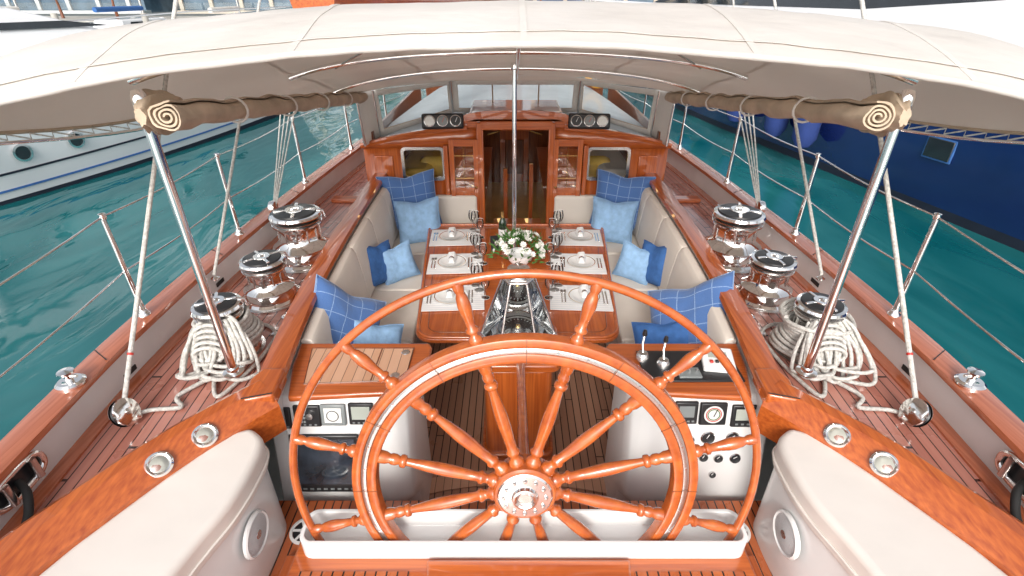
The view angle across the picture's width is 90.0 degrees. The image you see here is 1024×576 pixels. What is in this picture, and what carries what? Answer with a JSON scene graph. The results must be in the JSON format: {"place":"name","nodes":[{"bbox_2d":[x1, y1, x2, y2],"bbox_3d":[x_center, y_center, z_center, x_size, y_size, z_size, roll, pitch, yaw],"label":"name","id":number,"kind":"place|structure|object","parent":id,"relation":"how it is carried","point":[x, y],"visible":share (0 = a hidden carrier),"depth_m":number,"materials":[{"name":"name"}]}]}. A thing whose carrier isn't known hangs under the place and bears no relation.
{"place":"outdoors","nodes":[
{"label":"outdoors","id":0,"kind":"place"},
{"bbox_2d":[34,0,43,9],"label":"pier","id":1,"kind":"structure","parent":0,"point":[38,4],"depth_m":68.07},
{"bbox_2d":[65,0,72,9],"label":"pier","id":2,"kind":"structure","parent":0,"point":[68,4],"depth_m":68.06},
{"bbox_2d":[20,10,151,13],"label":"floor slab","id":3,"kind":"structure","parent":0,"point":[75,12],"depth_m":67.22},
{"bbox_2d":[0,0,179,12],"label":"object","id":4,"kind":"object","parent":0,"point":[154,6],"visible":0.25,"depth_m":68.31,"materials":[{"name":"glass"}]},
{"bbox_2d":[95,0,101,6],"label":"pier","id":5,"kind":"structure","parent":0,"point":[98,3],"depth_m":67.99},
{"bbox_2d":[46,16,206,21],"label":"quay","id":6,"kind":"structure","parent":0,"point":[66,18],"depth_m":56.52,"materials":[{"name":"concrete"}]},
{"bbox_2d":[55,0,64,17],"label":"waterfront tree","id":7,"kind":"object","parent":6,"relation":"on","point":[60,9],"visible":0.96,"depth_m":54.32,"materials":[{"name":"plant"}]},
{"bbox_2d":[178,0,184,9],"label":"pier","id":8,"kind":"structure","parent":0,"point":[181,4],"depth_m":68.04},
{"bbox_2d":[177,10,256,13],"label":"floor slab","id":9,"kind":"structure","parent":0,"point":[205,12],"depth_m":67.28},
{"bbox_2d":[183,0,292,9],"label":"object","id":10,"kind":"object","parent":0,"point":[196,4],"depth_m":68.25,"materials":[{"name":"glass"}]},
{"bbox_2d":[238,0,244,9],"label":"pier","id":11,"kind":"structure","parent":0,"point":[241,3],"depth_m":67.99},
{"bbox_2d":[490,235,505,250],"bbox_3d":[-0.127,-0.424,4.803,0.156,0.150,0.038,-8,16,-13],"label":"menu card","id":12,"kind":"object","parent":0,"point":[494,237],"visible":0.3,"depth_m":4.77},
{"bbox_2d":[0,0,1023,440],"bbox_3d":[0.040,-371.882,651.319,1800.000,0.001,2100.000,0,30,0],"label":"water","id":13,"kind":"structure","parent":0,"point":[44,298],"depth_m":8.48,"materials":[{"name":"liquid"}]},
{"bbox_2d":[3,0,93,26],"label":"sailing boat","id":14,"kind":"object","parent":13,"relation":"on","point":[15,7],"visible":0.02,"depth_m":35.84,"materials":[{"name":"white paint"}]},
{"bbox_2d":[92,0,166,28],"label":"sailing boat","id":15,"kind":"object","parent":13,"relation":"on","point":[119,21],"visible":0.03,"depth_m":35.32,"materials":[{"name":"white paint"}]},
{"bbox_2d":[50,13,231,22],"bbox_3d":[-13.960,-14.650,31.075,30.000,3.500,2.674,0,30,0],"label":"pontoon","id":16,"kind":"object","parent":13,"relation":"on","point":[145,19],"visible":0.07,"depth_m":31.20,"materials":[{"name":"concrete"}]},
{"bbox_2d":[0,6,292,205],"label":"motor yacht","id":17,"kind":"object","parent":13,"relation":"on","point":[28,170],"visible":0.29,"depth_m":10.73,"materials":[{"name":"white paint"}]},
{"bbox_2d":[0,20,105,29],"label":"side window","id":18,"kind":"structure","parent":17,"relation":"in","point":[36,24],"depth_m":10.26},
{"bbox_2d":[207,0,240,12],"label":"sailing boat","id":19,"kind":"object","parent":13,"relation":"on","point":[227,7],"depth_m":34.86,"materials":[{"name":"white paint"}]},
{"bbox_2d":[0,138,1023,575],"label":"sailing yacht hull","id":20,"kind":"object","parent":13,"relation":"on","point":[98,476],"visible":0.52,"depth_m":2.56,"materials":[{"name":"brown wood"}]},
{"bbox_2d":[0,449,47,523],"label":"fairlead","id":21,"kind":"object","parent":20,"relation":"in","point":[22,478],"visible":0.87,"depth_m":2.08,"materials":[{"name":"metal"}]},
{"bbox_2d":[54,367,86,391],"bbox_3d":[-2.093,0.418,2.412,0.124,0.080,0.124,0,30,0],"label":"caprail fitting","id":22,"kind":"object","parent":20,"relation":"on","point":[68,381],"visible":1,"depth_m":2.40,"materials":[{"name":"metal"}]},
{"bbox_2d":[108,398,142,426],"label":"turning block","id":23,"kind":"structure","parent":20,"relation":"on","point":[124,412],"depth_m":2.48,"materials":[{"name":"metal"}]},
{"bbox_2d":[122,0,260,397],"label":"running backstay","id":24,"kind":"object","parent":23,"relation":"attached to","point":[130,353],"visible":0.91,"depth_m":2.70,"materials":[{"name":"white fabric"}]},
{"bbox_2d":[144,451,173,477],"bbox_3d":[-1.470,0.739,2.137,0.104,0.069,0.104,-23,78,-34],"label":"coaming light","id":25,"kind":"object","parent":20,"relation":"attached to","point":[164,460],"visible":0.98,"depth_m":2.12,"materials":[{"name":"metal"}]},
{"bbox_2d":[40,430,303,575],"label":"helm seat","id":26,"kind":"object","parent":20,"relation":"on","point":[216,510],"visible":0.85,"depth_m":2.03,"materials":[{"name":"fabric"}]},
{"bbox_2d":[191,423,218,447],"bbox_3d":[-1.363,0.659,2.275,0.104,0.069,0.104,-23,78,-34],"label":"coaming light","id":27,"kind":"object","parent":20,"relation":"attached to","point":[210,431],"visible":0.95,"depth_m":2.26,"materials":[{"name":"metal"}]},
{"bbox_2d":[141,302,276,414],"bbox_3d":[-1.640,0.313,2.838,0.516,0.310,0.859,0,30,0],"label":"coiled mooring rope","id":28,"kind":"object","parent":20,"relation":"on","point":[202,347],"visible":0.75,"depth_m":2.78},
{"bbox_2d":[190,292,265,369],"bbox_3d":[-1.670,0.218,2.966,0.375,0.353,0.375,-12,32,-20],"label":"winch","id":29,"kind":"object","parent":20,"relation":"on","point":[230,303],"visible":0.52,"depth_m":2.88,"materials":[{"name":"metal"}]},
{"bbox_2d":[238,249,299,313],"bbox_3d":[-1.670,-0.074,3.491,0.412,0.333,0.412,-25,38,-36],"label":"winch","id":30,"kind":"object","parent":20,"relation":"on","point":[271,286],"visible":0.92,"depth_m":3.41,"materials":[{"name":"metal"}]},
{"bbox_2d":[268,111,294,212],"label":"block and tackle","id":31,"kind":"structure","parent":20,"relation":"on","point":[273,205],"depth_m":4.32,"materials":[{"name":"white fabric"}]},
{"bbox_2d":[268,202,328,273],"bbox_3d":[-1.660,-0.422,4.006,0.537,0.422,0.537,-7,31,-12],"label":"winch","id":32,"kind":"object","parent":20,"relation":"on","point":[302,240],"visible":0.89,"depth_m":3.89,"materials":[{"name":"metal"}]},
{"bbox_2d":[273,344,432,500],"bbox_3d":[-0.860,0.939,3.008,0.800,1.126,0.570,0,30,0],"label":"helm console","id":33,"kind":"object","parent":20,"relation":"on","point":[347,393],"visible":0.62,"depth_m":2.74,"materials":[{"name":"plastic"}]},
{"bbox_2d":[301,187,477,343],"bbox_3d":[-0.860,0.042,4.527,1.000,1.120,2.940,0,30,0],"label":"cockpit settee","id":34,"kind":"object","parent":20,"relation":"on","point":[351,271],"visible":0.34,"depth_m":4.38,"materials":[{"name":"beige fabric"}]},
{"bbox_2d":[311,274,386,343],"bbox_3d":[-1.129,0.269,3.433,0.184,0.567,0.567,-10,64,39],"label":"throw pillow","id":35,"kind":"object","parent":34,"relation":"on","point":[343,309],"visible":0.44,"depth_m":3.35,"materials":[{"name":"blue fabric"}]},
{"bbox_2d":[353,320,403,343],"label":"throw pillow","id":36,"kind":"object","parent":34,"relation":"on","point":[384,334],"visible":0.4,"depth_m":3.45,"materials":[{"name":"blue fabric"}]},
{"bbox_2d":[367,239,390,285],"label":"throw pillow","id":37,"kind":"object","parent":34,"relation":"on","point":[378,268],"visible":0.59,"depth_m":4.44,"materials":[{"name":"blue fabric"}]},
{"bbox_2d":[383,239,420,284],"bbox_3d":[-1.029,-0.222,4.604,0.337,0.337,0.138,-23,17,-21],"label":"throw pillow","id":38,"kind":"object","parent":34,"relation":"on","point":[399,261],"visible":0.9,"depth_m":4.56,"materials":[{"name":"blue fabric"}]},
{"bbox_2d":[376,168,442,230],"bbox_3d":[-1.079,-0.916,5.426,0.607,0.607,0.186,-11,17,-10],"label":"throw pillow","id":39,"kind":"object","parent":34,"relation":"on","point":[418,187],"visible":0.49,"depth_m":5.33,"materials":[{"name":"blue fabric"}]},
{"bbox_2d":[393,196,440,243],"bbox_3d":[-0.960,-0.689,5.290,0.467,0.467,0.179,-7,10,-3],"label":"throw pillow","id":40,"kind":"object","parent":34,"relation":"on","point":[417,220],"visible":0.81,"depth_m":5.22,"materials":[{"name":"blue fabric"}]},
{"bbox_2d":[405,150,441,176],"bbox_3d":[-1.110,-1.468,6.543,0.400,0.550,1.600,0,30,0],"label":"settee back","id":41,"kind":"object","parent":20,"relation":"on","point":[414,164],"visible":0.14,"depth_m":6.03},
{"bbox_2d":[421,156,442,176],"bbox_3d":[-0.910,-1.398,6.121,0.360,0.360,0.200,0,30,0],"label":"cushion","id":42,"kind":"object","parent":41,"relation":"on","point":[435,162],"visible":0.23,"depth_m":5.99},
{"bbox_2d":[290,0,590,7],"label":"mast and boom","id":43,"kind":"object","parent":20,"relation":"on","point":[304,3],"visible":0.04,"depth_m":3.29,"materials":[{"name":"metal"}]},
{"bbox_2d":[0,84,1023,377],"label":"guardrail","id":44,"kind":"object","parent":20,"relation":"on","point":[892,312],"visible":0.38,"depth_m":2.93,"materials":[{"name":"metal"}]},
{"bbox_2d":[359,85,671,222],"bbox_3d":[0.040,-1.869,7.163,3.250,1.874,3.725,0,30,0],"label":"deckhouse","id":45,"kind":"object","parent":20,"relation":"on","point":[568,156],"visible":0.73,"depth_m":5.44,"materials":[{"name":"wood"}]},
{"bbox_2d":[371,89,421,138],"bbox_3d":[-1.460,-1.595,7.162,0.030,1.900,3.200,0,30,0],"label":"side lining","id":46,"kind":"object","parent":45,"relation":"attached to","point":[412,98],"visible":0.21,"depth_m":6.76,"materials":[{"name":"brown wood"}]},
{"bbox_2d":[401,147,444,180],"bbox_3d":[-0.940,-1.323,5.451,0.460,0.360,0.035,0,30,0],"label":"window frame","id":47,"kind":"structure","parent":45,"relation":"in","point":[403,149],"depth_m":5.40,"materials":[{"name":"metal"}]},
{"bbox_2d":[421,113,463,129],"bbox_3d":[-0.700,-1.685,5.175,0.420,0.150,0.102,-2,12,-3],"label":"instrument pod","id":48,"kind":"object","parent":45,"relation":"attached to","point":[430,121],"visible":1,"depth_m":5.13,"materials":[{"name":"black plastic"}]},
{"bbox_2d":[448,139,479,222],"bbox_3d":[-0.505,-1.095,5.496,0.300,0.980,0.065,0,30,0],"label":"cabin door","id":49,"kind":"structure","parent":45,"relation":"in","point":[452,143],"depth_m":5.41,"materials":[{"name":"brown wood"}]},
{"bbox_2d":[500,130,528,181],"bbox_3d":[0.040,-2.656,8.801,0.500,1.700,0.040,0,30,0],"label":"door","id":50,"kind":"structure","parent":45,"relation":"attached to","point":[521,135],"depth_m":8.95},
{"bbox_2d":[505,140,523,173],"bbox_3d":[0.040,-2.295,8.975,0.320,0.600,0.020,0,30,0],"label":"door panel","id":51,"kind":"structure","parent":50,"relation":"attached to","point":[519,156],"depth_m":8.96,"materials":[{"name":"brown wood"}]},
{"bbox_2d":[355,75,675,146],"bbox_3d":[0.040,-1.927,5.354,3.120,0.708,1.100,0,30,0],"label":"spray dodger","id":52,"kind":"object","parent":45,"relation":"attached to","point":[660,118],"visible":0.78,"depth_m":5.38,"materials":[{"name":"white fabric"}]},
{"bbox_2d":[551,139,583,222],"bbox_3d":[0.585,-1.095,5.496,0.300,0.980,0.065,0,30,0],"label":"cabin door","id":53,"kind":"structure","parent":45,"relation":"in","point":[558,143],"depth_m":5.41,"materials":[{"name":"brown wood"}]},
{"bbox_2d":[568,113,610,129],"bbox_3d":[0.780,-1.685,5.175,0.420,0.150,0.102,2,12,3],"label":"instrument pod","id":54,"kind":"object","parent":45,"relation":"attached to","point":[601,121],"visible":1,"depth_m":5.13,"materials":[{"name":"black plastic"}]},
{"bbox_2d":[587,147,630,180],"bbox_3d":[1.020,-1.323,5.451,0.460,0.360,0.035,0,30,0],"label":"window frame","id":55,"kind":"structure","parent":45,"relation":"in","point":[628,149],"depth_m":5.40,"materials":[{"name":"metal"}]},
{"bbox_2d":[607,89,660,139],"bbox_3d":[1.540,-1.595,7.162,0.030,1.900,3.200,0,30,0],"label":"side lining","id":56,"kind":"object","parent":45,"relation":"attached to","point":[617,98],"visible":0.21,"depth_m":6.76,"materials":[{"name":"brown wood"}]},
{"bbox_2d":[493,218,540,222],"bbox_3d":[0.060,-0.765,6.025,0.560,0.030,0.220,0,30,0],"label":"companion step","id":57,"kind":"object","parent":20,"relation":"on","point":[524,220],"visible":0.49,"depth_m":6.05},
{"bbox_2d":[416,223,618,342],"bbox_3d":[0.040,0.161,4.642,1.800,0.759,2.040,0,30,0],"label":"cockpit table","id":58,"kind":"object","parent":20,"relation":"on","point":[451,327],"visible":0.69,"depth_m":4.22,"materials":[{"name":"brown wood"}]},
{"bbox_2d":[421,262,489,311],"bbox_3d":[-0.438,-0.029,4.008,0.526,0.227,0.408,-2,30,-3],"label":"place setting","id":59,"kind":"object","parent":58,"relation":"on","point":[444,300],"visible":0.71,"depth_m":4.00,"materials":[{"name":"fabric"}]},
{"bbox_2d":[426,232,486,273],"bbox_3d":[-0.483,-0.324,4.519,0.526,0.227,0.408,-2,30,-3],"label":"place setting","id":60,"kind":"object","parent":58,"relation":"on","point":[451,263],"visible":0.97,"depth_m":4.53,"materials":[{"name":"fabric"}]},
{"bbox_2d":[429,210,483,245],"bbox_3d":[-0.538,-0.604,5.004,0.526,0.227,0.408,-2,30,-3],"label":"place setting","id":61,"kind":"object","parent":58,"relation":"on","point":[452,236],"visible":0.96,"depth_m":5.00,"materials":[{"name":"fabric"}]},
{"bbox_2d":[498,211,506,234],"bbox_3d":[-0.090,-0.593,4.912,0.081,0.303,0.081,0,30,0],"label":"wine bottle","id":62,"kind":"object","parent":58,"relation":"on","point":[502,225],"visible":0.64,"depth_m":4.88,"materials":[{"name":"glass"}]},
{"bbox_2d":[511,62,516,247],"bbox_3d":[0.020,-1.050,4.359,0.100,1.660,0.100,0,30,0],"label":"awning pole","id":63,"kind":"object","parent":58,"relation":"on","point":[514,109],"visible":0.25,"depth_m":4.24,"materials":[{"name":"metal"}]},
{"bbox_2d":[0,0,1023,145],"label":"cockpit awning","id":64,"kind":"object","parent":63,"relation":"on","point":[963,81],"visible":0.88,"depth_m":1.98,"materials":[{"name":"white fabric"}]},
{"bbox_2d":[129,89,244,378],"bbox_3d":[-1.400,-0.159,2.241,0.100,1.345,0.100,0,30,0],"label":"awning pole","id":65,"kind":"object","parent":64,"relation":"attached to","point":[233,369],"visible":0.85,"depth_m":2.21,"materials":[{"name":"metal"}]},
{"bbox_2d":[133,89,367,134],"bbox_3d":[-1.348,-1.239,3.363,0.233,0.582,3.165,0,30,0],"label":"rolled side curtain","id":66,"kind":"object","parent":64,"relation":"hanging from","point":[162,112],"visible":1,"depth_m":2.19,"materials":[{"name":"beige fabric"}]},
{"bbox_2d":[665,91,911,136],"bbox_3d":[1.447,-1.238,3.363,0.214,0.574,3.166,1,30,1],"label":"rolled side curtain","id":67,"kind":"object","parent":64,"relation":"hanging from","point":[880,114],"visible":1,"depth_m":2.23,"materials":[{"name":"beige fabric"}]},
{"bbox_2d":[795,89,915,378],"bbox_3d":[1.480,-0.159,2.241,0.100,1.345,0.100,0,30,0],"label":"awning pole","id":68,"kind":"object","parent":64,"relation":"attached to","point":[806,369],"visible":0.88,"depth_m":2.20,"materials":[{"name":"metal"}]},
{"bbox_2d":[487,227,549,264],"bbox_3d":[0.057,-0.381,4.491,0.554,0.357,0.523,9,31,15],"label":"flower arrangement","id":69,"kind":"object","parent":58,"relation":"on","point":[521,254],"visible":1,"depth_m":4.43,"materials":[{"name":"plant"}]},
{"bbox_2d":[548,210,602,245],"bbox_3d":[0.618,-0.604,5.004,0.526,0.227,0.408,2,30,3],"label":"place setting","id":70,"kind":"object","parent":58,"relation":"on","point":[580,236],"visible":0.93,"depth_m":5.00,"materials":[{"name":"fabric"}]},
{"bbox_2d":[546,232,606,273],"bbox_3d":[0.563,-0.324,4.519,0.526,0.227,0.408,2,30,3],"label":"place setting","id":71,"kind":"object","parent":58,"relation":"on","point":[581,262],"visible":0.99,"depth_m":4.54,"materials":[{"name":"fabric"}]},
{"bbox_2d":[544,262,613,311],"bbox_3d":[0.518,-0.029,4.008,0.526,0.227,0.408,2,30,3],"label":"place setting","id":72,"kind":"object","parent":58,"relation":"on","point":[565,297],"visible":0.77,"depth_m":4.02,"materials":[{"name":"fabric"}]},
{"bbox_2d":[478,325,560,460],"bbox_3d":[0.040,0.878,3.068,0.540,1.111,1.525,0,30,0],"label":"steering pedestal","id":73,"kind":"object","parent":20,"relation":"on","point":[524,390],"visible":0.38,"depth_m":3.29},
{"bbox_2d":[480,263,556,336],"bbox_3d":[0.040,0.098,3.290,0.516,0.540,0.431,0,30,0],"label":"compass binnacle","id":74,"kind":"object","parent":73,"relation":"on","point":[518,305],"visible":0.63,"depth_m":3.39,"materials":[{"name":"metal"}]},
{"bbox_2d":[300,509,747,557],"bbox_3d":[0.050,1.073,2.242,1.910,0.100,0.170,0,30,0],"label":"wheel well tray","id":75,"kind":"object","parent":20,"relation":"on","point":[618,534],"visible":0.73,"depth_m":2.21,"materials":[{"name":"plastic"}]},
{"bbox_2d":[289,269,760,540],"bbox_3d":[0.052,0.820,2.090,1.909,1.909,0.130,0,23,0],"label":"steering wheel","id":76,"kind":"object","parent":20,"relation":"on","point":[524,486],"visible":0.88,"depth_m":1.98,"materials":[{"name":"wood"}]},
{"bbox_2d":[590,150,625,176],"bbox_3d":[1.190,-1.468,6.543,0.400,0.550,1.600,0,30,0],"label":"settee back","id":77,"kind":"object","parent":20,"relation":"on","point":[616,164],"visible":0.13,"depth_m":6.00,"materials":[{"name":"glass"}]},
{"bbox_2d":[588,156,609,176],"bbox_3d":[0.990,-1.398,6.121,0.360,0.360,0.200,0,30,0],"label":"cushion","id":78,"kind":"object","parent":77,"relation":"on","point":[595,162],"visible":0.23,"depth_m":5.99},
{"bbox_2d":[553,187,735,345],"bbox_3d":[0.940,0.042,4.527,1.000,1.120,2.940,0,30,0],"label":"cockpit settee","id":79,"kind":"object","parent":20,"relation":"on","point":[657,227],"visible":0.3,"depth_m":4.34,"materials":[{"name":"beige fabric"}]},
{"bbox_2d":[591,196,638,243],"bbox_3d":[1.040,-0.689,5.291,0.467,0.467,0.184,7,10,3],"label":"throw pillow","id":80,"kind":"object","parent":79,"relation":"on","point":[615,221],"visible":0.82,"depth_m":5.22,"materials":[{"name":"blue fabric"}]},
{"bbox_2d":[589,169,655,230],"bbox_3d":[1.159,-0.916,5.426,0.607,0.607,0.182,11,17,10],"label":"throw pillow","id":81,"kind":"object","parent":79,"relation":"on","point":[613,187],"visible":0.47,"depth_m":5.33,"materials":[{"name":"blue fabric"}]},
{"bbox_2d":[612,239,649,284],"bbox_3d":[1.110,-0.222,4.605,0.337,0.337,0.142,23,17,21],"label":"throw pillow","id":82,"kind":"object","parent":79,"relation":"on","point":[632,263],"visible":0.88,"depth_m":4.56,"materials":[{"name":"blue fabric"}]},
{"bbox_2d":[642,239,666,286],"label":"throw pillow","id":83,"kind":"object","parent":79,"relation":"on","point":[656,259],"visible":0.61,"depth_m":4.44,"materials":[{"name":"blue fabric"}]},
{"bbox_2d":[631,322,687,343],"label":"throw pillow","id":84,"kind":"object","parent":79,"relation":"on","point":[675,332],"visible":0.3,"depth_m":3.39,"materials":[{"name":"blue fabric"}]},
{"bbox_2d":[648,271,734,343],"bbox_3d":[1.202,0.234,3.438,0.627,0.189,0.627,-16,56,39],"label":"throw pillow","id":85,"kind":"object","parent":79,"relation":"on","point":[695,304],"visible":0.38,"depth_m":3.39,"materials":[{"name":"blue fabric"}]},
{"bbox_2d":[603,329,765,500],"bbox_3d":[0.940,0.871,2.968,0.800,1.283,0.570,0,30,0],"label":"helm console","id":86,"kind":"object","parent":20,"relation":"on","point":[703,392],"visible":0.65,"depth_m":2.75,"materials":[{"name":"white plastic"}]},
{"bbox_2d":[705,202,765,273],"bbox_3d":[1.740,-0.422,4.006,0.538,0.422,0.538,10,32,17],"label":"winch","id":87,"kind":"object","parent":20,"relation":"on","point":[733,243],"visible":0.91,"depth_m":3.89,"materials":[{"name":"metal"}]},
{"bbox_2d":[732,0,765,211],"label":"block and tackle","id":88,"kind":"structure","parent":20,"relation":"on","point":[760,205],"depth_m":4.32,"materials":[{"name":"white fabric"}]},
{"bbox_2d":[736,249,797,313],"bbox_3d":[1.750,-0.074,3.491,0.412,0.333,0.412,-3,30,-6],"label":"winch","id":89,"kind":"object","parent":20,"relation":"on","point":[764,286],"visible":0.94,"depth_m":3.41,"materials":[{"name":"metal"}]},
{"bbox_2d":[771,291,847,365],"bbox_3d":[1.750,0.218,2.966,0.375,0.353,0.375,-6,31,-11],"label":"winch","id":90,"kind":"object","parent":20,"relation":"on","point":[808,306],"visible":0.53,"depth_m":2.87,"materials":[{"name":"metal"}]},
{"bbox_2d":[760,297,898,414],"bbox_3d":[1.748,0.315,2.840,0.460,0.306,0.858,0,30,0],"label":"coiled mooring rope","id":91,"kind":"object","parent":20,"relation":"on","point":[840,339],"visible":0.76,"depth_m":2.79,"materials":[{"name":"fabric"}]},
{"bbox_2d":[823,423,850,447],"bbox_3d":[1.443,0.659,2.275,0.104,0.069,0.104,23,78,34],"label":"coaming light","id":92,"kind":"object","parent":20,"relation":"attached to","point":[831,431],"visible":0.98,"depth_m":2.26,"materials":[{"name":"metal"}]},
{"bbox_2d":[743,430,1007,575],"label":"helm seat","id":93,"kind":"object","parent":20,"relation":"on","point":[824,510],"visible":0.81,"depth_m":2.03,"materials":[{"name":"white fiberglass"},{"name":"varnished wood"},{"name":"polished steel"}]},
{"bbox_2d":[869,451,899,477],"bbox_3d":[1.550,0.739,2.137,0.104,0.069,0.104,23,78,34],"label":"coaming light","id":94,"kind":"object","parent":20,"relation":"attached to","point":[878,460],"visible":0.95,"depth_m":2.12,"materials":[{"name":"metal"}]},
{"bbox_2d":[897,398,932,426],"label":"turning block","id":95,"kind":"structure","parent":20,"relation":"on","point":[915,412],"depth_m":2.48,"materials":[{"name":"metal"}]},
{"bbox_2d":[773,0,918,397],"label":"running backstay","id":96,"kind":"object","parent":95,"relation":"attached to","point":[911,367],"visible":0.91,"depth_m":2.71,"materials":[{"name":"white fabric"}]},
{"bbox_2d":[953,367,986,391],"bbox_3d":[2.173,0.418,2.412,0.124,0.080,0.124,0,30,0],"label":"caprail fitting","id":97,"kind":"object","parent":20,"relation":"on","point":[971,381],"visible":1,"depth_m":2.40,"materials":[{"name":"metal"}]},
{"bbox_2d":[994,449,1023,521],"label":"fairlead","id":98,"kind":"object","parent":20,"relation":"on","point":[1009,464],"visible":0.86,"depth_m":2.13,"materials":[{"name":"metal"}]},
{"bbox_2d":[581,0,1023,252],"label":"navy yacht","id":99,"kind":"object","parent":13,"relation":"on","point":[976,187],"visible":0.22,"depth_m":9.50,"materials":[{"name":"paint"}]},
{"bbox_2d":[655,0,1001,8],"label":"side window","id":100,"kind":"structure","parent":99,"relation":"in","point":[838,4],"depth_m":11.98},
{"bbox_2d":[921,136,957,164],"bbox_3d":[7.626,-2.478,9.142,0.044,0.400,0.560,-6,31,-10],"label":"hull window","id":101,"kind":"structure","parent":99,"relation":"in","point":[939,149],"depth_m":9.11,"materials":[{"name":"black glass"}]},
{"bbox_2d":[489,182,539,222],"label":"floor","id":102,"kind":"structure","parent":0,"point":[522,199],"depth_m":8.37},
{"bbox_2d":[426,86,499,181],"bbox_3d":[-0.810,-2.631,8.758,1.200,1.700,0.040,0,30,0],"label":"bulkhead","id":103,"kind":"object","parent":102,"relation":"on","point":[492,140],"visible":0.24,"depth_m":8.83,"materials":[{"name":"brown wood"}]},
{"bbox_2d":[485,159,491,222],"bbox_3d":[-0.580,-1.242,7.251,0.500,0.750,2.600,0,30,0],"label":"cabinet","id":104,"kind":"object","parent":102,"relation":"on","point":[488,201],"visible":0.12,"depth_m":7.51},
{"bbox_2d":[484,147,492,206],"bbox_3d":[-0.580,-1.579,7.056,0.540,0.040,2.640,0,30,0],"label":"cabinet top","id":105,"kind":"object","parent":104,"relation":"on","point":[487,157],"visible":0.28,"depth_m":7.35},
{"bbox_2d":[503,168,507,217],"bbox_3d":[-0.080,-0.972,6.483,0.050,1.100,0.050,0,30,0],"label":"newel post","id":106,"kind":"object","parent":102,"relation":"on","point":[505,181],"visible":0.53,"depth_m":6.32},
{"bbox_2d":[528,163,532,217],"bbox_3d":[0.240,-1.071,6.656,0.050,1.100,0.050,0,30,0],"label":"newel post","id":107,"kind":"object","parent":102,"relation":"on","point":[530,190],"visible":0.56,"depth_m":6.53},
{"bbox_2d":[537,157,545,222],"bbox_3d":[0.660,-1.242,7.251,0.500,0.750,2.600,0,30,0],"label":"cabinet","id":108,"kind":"object","parent":102,"relation":"on","point":[541,204],"visible":0.12,"depth_m":7.37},
{"bbox_2d":[536,147,547,207],"bbox_3d":[0.660,-1.579,7.056,0.540,0.040,2.640,0,30,0],"label":"cabinet top","id":109,"kind":"object","parent":108,"relation":"on","point":[542,153],"visible":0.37,"depth_m":7.31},
{"bbox_2d":[528,85,602,181],"bbox_3d":[0.890,-2.631,8.758,1.200,1.700,0.040,0,30,0],"label":"bulkhead","id":110,"kind":"object","parent":102,"relation":"on","point":[536,140],"visible":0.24,"depth_m":8.82,"materials":[{"name":"brown wood"}]},
{"bbox_2d":[532,0,652,2],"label":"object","id":111,"kind":"object","parent":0,"point":[618,0],"depth_m":68.02,"materials":[{"name":"glass"}]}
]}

